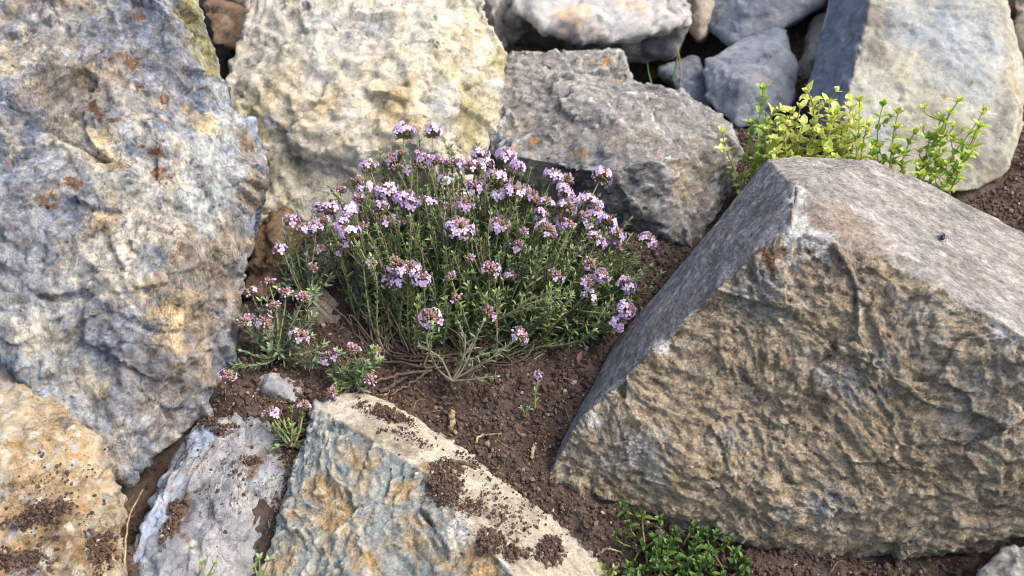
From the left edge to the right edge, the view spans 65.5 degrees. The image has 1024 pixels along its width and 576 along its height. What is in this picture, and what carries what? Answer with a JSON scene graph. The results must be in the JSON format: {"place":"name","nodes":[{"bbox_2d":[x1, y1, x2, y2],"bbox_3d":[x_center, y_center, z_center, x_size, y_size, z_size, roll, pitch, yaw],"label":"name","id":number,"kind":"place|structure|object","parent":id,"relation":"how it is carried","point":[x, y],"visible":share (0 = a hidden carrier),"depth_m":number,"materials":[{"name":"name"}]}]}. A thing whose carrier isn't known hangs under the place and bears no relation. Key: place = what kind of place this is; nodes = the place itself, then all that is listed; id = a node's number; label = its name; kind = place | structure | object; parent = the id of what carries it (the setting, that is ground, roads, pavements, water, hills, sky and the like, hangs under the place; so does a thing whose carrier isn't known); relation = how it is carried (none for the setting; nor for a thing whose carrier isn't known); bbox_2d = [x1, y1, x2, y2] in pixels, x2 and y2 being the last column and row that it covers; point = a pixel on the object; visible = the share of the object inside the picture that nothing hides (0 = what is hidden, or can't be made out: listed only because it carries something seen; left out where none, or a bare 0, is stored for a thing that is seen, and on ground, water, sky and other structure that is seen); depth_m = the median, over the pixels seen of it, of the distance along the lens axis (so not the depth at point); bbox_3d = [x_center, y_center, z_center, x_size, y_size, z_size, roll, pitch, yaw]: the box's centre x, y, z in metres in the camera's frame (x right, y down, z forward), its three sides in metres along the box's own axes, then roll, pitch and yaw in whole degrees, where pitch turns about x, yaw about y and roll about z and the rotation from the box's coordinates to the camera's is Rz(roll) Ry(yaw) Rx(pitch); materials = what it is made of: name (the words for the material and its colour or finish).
{"place":"outdoors","nodes":[
{"label":"outdoors","id":0,"kind":"place"},
{"bbox_2d":[120,0,1023,575],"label":"soil","id":1,"kind":"structure","parent":0,"point":[712,46],"depth_m":0.52,"materials":[{"name":"brown soil"}]},
{"bbox_2d":[0,358,128,575],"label":"boulder","id":2,"kind":"object","parent":1,"relation":"on","point":[30,422],"visible":0.77,"depth_m":0.43,"materials":[{"name":"beige stone"}]},
{"bbox_2d":[0,438,122,575],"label":"soil crumbs","id":3,"kind":"object","parent":2,"relation":"on","point":[9,556],"visible":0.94,"depth_m":0.42,"materials":[{"name":"brown soil"}]},
{"bbox_2d":[123,489,142,567],"bbox_3d":[-0.215,0.136,0.449,0.006,0.022,0.038,0,35,0],"label":"twig","id":4,"kind":"object","parent":1,"relation":"on","point":[125,548],"visible":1,"depth_m":0.45,"materials":[{"name":"brown wood"}]},
{"bbox_2d":[0,0,269,488],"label":"boulder","id":5,"kind":"object","parent":1,"relation":"on","point":[134,178],"visible":0.94,"depth_m":0.49,"materials":[{"name":"grey stone"}]},
{"bbox_2d":[133,414,297,575],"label":"boulder","id":6,"kind":"object","parent":1,"relation":"on","point":[195,539],"visible":0.64,"depth_m":0.47,"materials":[{"name":"grey stone"}]},
{"bbox_2d":[196,557,218,575],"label":"seedling","id":7,"kind":"object","parent":6,"relation":"on","point":[201,561],"visible":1,"depth_m":0.43,"materials":[{"name":"green plant"}]},
{"bbox_2d":[157,416,299,550],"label":"soil crumbs","id":8,"kind":"object","parent":6,"relation":"on","point":[250,459],"visible":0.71,"depth_m":0.49,"materials":[{"name":"brown soil"}]},
{"bbox_2d":[201,0,247,50],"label":"rock","id":9,"kind":"object","parent":1,"relation":"on","point":[224,21],"visible":0.73,"depth_m":0.77,"materials":[{"name":"brown stone"}]},
{"bbox_2d":[227,0,250,9],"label":"rock","id":10,"kind":"object","parent":1,"relation":"on","point":[246,4],"visible":0.35,"depth_m":0.81,"materials":[{"name":"beige stone"}]},
{"bbox_2d":[242,207,307,301],"bbox_3d":[-0.184,-0.028,0.617,0.055,0.064,0.104,-11,36,-15],"label":"stone","id":11,"kind":"object","parent":1,"relation":"on","point":[263,259],"visible":0.57,"depth_m":0.59,"materials":[{"name":"brown stone"}]},
{"bbox_2d":[259,372,301,401],"bbox_3d":[-0.158,0.069,0.541,0.052,0.038,0.035,14,37,19],"label":"stone","id":12,"kind":"object","parent":1,"relation":"on","point":[272,384],"visible":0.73,"depth_m":0.52,"materials":[{"name":"grey stone"}]},
{"bbox_2d":[309,289,342,323],"bbox_3d":[-0.144,0.017,0.595,0.034,0.042,0.069,-10,36,-14],"label":"stone","id":13,"kind":"object","parent":1,"relation":"on","point":[324,309],"visible":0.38,"depth_m":0.57,"materials":[{"name":"grey stone"}]},
{"bbox_2d":[324,234,346,271],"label":"stone","id":14,"kind":"object","parent":1,"relation":"on","point":[327,252],"visible":0.02,"depth_m":0.62,"materials":[{"name":"grey stone"}]},
{"bbox_2d":[225,0,507,233],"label":"boulder","id":15,"kind":"object","parent":1,"relation":"on","point":[331,92],"visible":0.55,"depth_m":0.64,"materials":[{"name":"beige stone"}]},
{"bbox_2d":[377,374,410,392],"bbox_3d":[-0.077,0.063,0.527,0.027,0.006,0.005,-26,43,-32],"label":"twig","id":16,"kind":"object","parent":1,"relation":"on","point":[391,386],"visible":1,"depth_m":0.53,"materials":[{"name":"brown wood"}]},
{"bbox_2d":[352,210,492,328],"bbox_3d":[-0.056,-0.012,0.623,0.128,0.084,0.149,0,35,0],"label":"rock","id":17,"kind":"object","parent":1,"relation":"on","point":[356,272],"visible":0.06,"depth_m":0.59,"materials":[{"name":"stone"}]},
{"bbox_2d":[258,392,607,575],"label":"boulder","id":18,"kind":"object","parent":1,"relation":"on","point":[349,502],"visible":0.9,"depth_m":0.45,"materials":[{"name":"grey stone"}]},
{"bbox_2d":[248,552,273,575],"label":"seedling","id":19,"kind":"object","parent":18,"relation":"on","point":[268,559],"visible":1,"depth_m":0.42,"materials":[{"name":"green plant"}]},
{"bbox_2d":[448,459,476,467],"bbox_3d":[-0.029,0.105,0.476,0.017,0.011,0.006,0,35,0],"label":"twig","id":20,"kind":"object","parent":18,"relation":"on","point":[464,463],"visible":1,"depth_m":0.48,"materials":[{"name":"brown plant"}]},
{"bbox_2d":[351,396,578,568],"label":"soil crumbs","id":21,"kind":"object","parent":18,"relation":"on","point":[445,491],"visible":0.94,"depth_m":0.45,"materials":[{"name":"brown soil"}]},
{"bbox_2d":[218,120,665,451],"bbox_3d":[-0.055,-0.023,0.566,0.308,0.137,0.206,-10,36,-15],"label":"thyme plant","id":22,"kind":"object","parent":1,"relation":"on","point":[525,296],"visible":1,"depth_m":0.55,"materials":[{"name":"green plant"}]},
{"bbox_2d":[446,409,455,431],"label":"twig","id":23,"kind":"object","parent":1,"relation":"on","point":[451,419],"visible":1,"depth_m":0.51,"materials":[{"name":"brown wood"}]},
{"bbox_2d":[475,433,500,444],"bbox_3d":[-0.015,0.095,0.502,0.016,0.003,0.009,0,35,0],"label":"twig","id":24,"kind":"object","parent":1,"relation":"on","point":[480,436],"visible":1,"depth_m":0.50,"materials":[{"name":"brown wood"}]},
{"bbox_2d":[482,0,511,47],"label":"rock","id":25,"kind":"object","parent":1,"relation":"on","point":[495,11],"visible":0.24,"depth_m":0.81,"materials":[{"name":"grey stone"}]},
{"bbox_2d":[518,404,532,413],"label":"seedling","id":26,"kind":"object","parent":1,"relation":"on","point":[526,409],"visible":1,"depth_m":0.51,"materials":[{"name":"green plant"}]},
{"bbox_2d":[530,444,535,458],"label":"twig","id":27,"kind":"object","parent":1,"relation":"on","point":[533,448],"visible":1,"depth_m":0.49,"materials":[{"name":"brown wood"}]},
{"bbox_2d":[533,369,543,407],"bbox_3d":[0.016,0.065,0.512,0.009,0.028,0.011,0,35,0],"label":"seedling","id":28,"kind":"object","parent":1,"relation":"on","point":[537,374],"visible":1,"depth_m":0.51,"materials":[{"name":"green plant"}]},
{"bbox_2d":[127,110,1023,574],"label":"soil fibres","id":29,"kind":"object","parent":1,"relation":"on","point":[563,378],"visible":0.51,"depth_m":0.52,"materials":[{"name":"brown soil"}]},
{"bbox_2d":[576,351,582,362],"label":"dead leaf","id":30,"kind":"object","parent":1,"relation":"on","point":[579,357],"visible":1,"depth_m":0.54,"materials":[{"name":"brown plant"}]},
{"bbox_2d":[503,0,691,63],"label":"boulder","id":31,"kind":"object","parent":1,"relation":"on","point":[643,31],"visible":0.8,"depth_m":0.78,"materials":[{"name":"grey stone"}]},
{"bbox_2d":[598,562,617,575],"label":"seedling","id":32,"kind":"object","parent":1,"relation":"on","point":[613,572],"visible":1,"depth_m":0.44,"materials":[{"name":"green plant"}]},
{"bbox_2d":[596,546,621,555],"bbox_3d":[0.055,0.151,0.456,0.015,0.005,0.004,0,35,0],"label":"twig","id":33,"kind":"object","parent":1,"relation":"on","point":[604,549],"visible":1,"depth_m":0.46,"materials":[{"name":"brown wood"}]},
{"bbox_2d":[488,48,743,246],"bbox_3d":[0.087,-0.131,0.731,0.228,0.142,0.308,0,35,0],"label":"boulder","id":34,"kind":"object","parent":1,"relation":"on","point":[579,116],"visible":0.84,"depth_m":0.64,"materials":[{"name":"grey stone"}]},
{"bbox_2d":[672,27,687,79],"bbox_3d":[0.167,-0.233,0.790,0.012,0.050,0.011,0,35,0],"label":"grass blade","id":35,"kind":"object","parent":34,"relation":"on","point":[677,58],"depth_m":0.79,"materials":[{"name":"green plant"}]},
{"bbox_2d":[612,500,752,575],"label":"creeping plant","id":36,"kind":"object","parent":1,"relation":"on","point":[661,552],"visible":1,"depth_m":0.45,"materials":[{"name":"green plant"}]},
{"bbox_2d":[657,55,713,108],"bbox_3d":[0.188,-0.218,0.850,0.066,0.058,0.157,7,36,10],"label":"rock","id":37,"kind":"object","parent":1,"relation":"on","point":[693,81],"visible":0.62,"depth_m":0.81,"materials":[{"name":"grey stone"}]},
{"bbox_2d":[676,45,680,86],"bbox_3d":[0.164,-0.218,0.785,0.007,0.038,0.015,0,35,0],"label":"grass blade","id":38,"kind":"object","parent":37,"relation":"on","point":[680,68],"depth_m":0.79,"materials":[{"name":"brown plant"}]},
{"bbox_2d":[687,0,714,42],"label":"rock","id":39,"kind":"object","parent":1,"relation":"on","point":[701,11],"visible":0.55,"depth_m":0.84,"materials":[{"name":"beige stone"}]},
{"bbox_2d":[733,126,760,138],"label":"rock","id":40,"kind":"object","parent":1,"relation":"on","point":[736,130],"visible":0.08,"depth_m":0.74,"materials":[{"name":"grey stone"}]},
{"bbox_2d":[702,27,798,127],"bbox_3d":[0.248,-0.220,0.828,0.093,0.101,0.245,10,36,13],"label":"rock","id":41,"kind":"object","parent":1,"relation":"on","point":[734,73],"visible":0.87,"depth_m":0.75,"materials":[{"name":"grey stone"}]},
{"bbox_2d":[708,0,828,45],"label":"boulder","id":42,"kind":"object","parent":1,"relation":"on","point":[732,22],"visible":0.84,"depth_m":0.82,"materials":[{"name":"grey stone"}]},
{"bbox_2d":[550,156,1023,560],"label":"boulder","id":43,"kind":"object","parent":1,"relation":"on","point":[817,356],"visible":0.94,"depth_m":0.45,"materials":[{"name":"grey stone"}]},
{"bbox_2d":[936,232,948,240],"bbox_3d":[0.257,-0.031,0.476,0.008,0.006,0.010,0,35,0],"label":"fly","id":44,"kind":"object","parent":43,"relation":"on","point":[942,235],"visible":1,"depth_m":0.47,"materials":[{"name":"black"}]},
{"bbox_2d":[798,9,826,78],"bbox_3d":[0.349,-0.278,0.879,0.048,0.107,0.268,14,37,19],"label":"rock","id":45,"kind":"object","parent":1,"relation":"on","point":[810,50],"visible":0.3,"depth_m":0.81,"materials":[{"name":"beige stone"}]},
{"bbox_2d":[715,80,990,194],"bbox_3d":[0.261,-0.099,0.622,0.211,0.130,0.111,0,35,0],"label":"herb plant","id":46,"kind":"object","parent":1,"relation":"on","point":[776,143],"visible":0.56,"depth_m":0.61,"materials":[{"name":"green plant"}]},
{"bbox_2d":[808,0,1023,190],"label":"boulder","id":47,"kind":"object","parent":1,"relation":"on","point":[912,55],"visible":0.71,"depth_m":0.68,"materials":[{"name":"beige stone"}]},
{"bbox_2d":[976,544,1023,575],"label":"rock","id":48,"kind":"object","parent":1,"relation":"on","point":[1007,561],"visible":0.98,"depth_m":0.42,"materials":[{"name":"grey stone"}]},
{"bbox_2d":[1008,0,1023,58],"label":"rock","id":49,"kind":"object","parent":1,"relation":"on","point":[1017,10],"visible":0.85,"depth_m":0.81,"materials":[{"name":"beige stone"}]}
]}

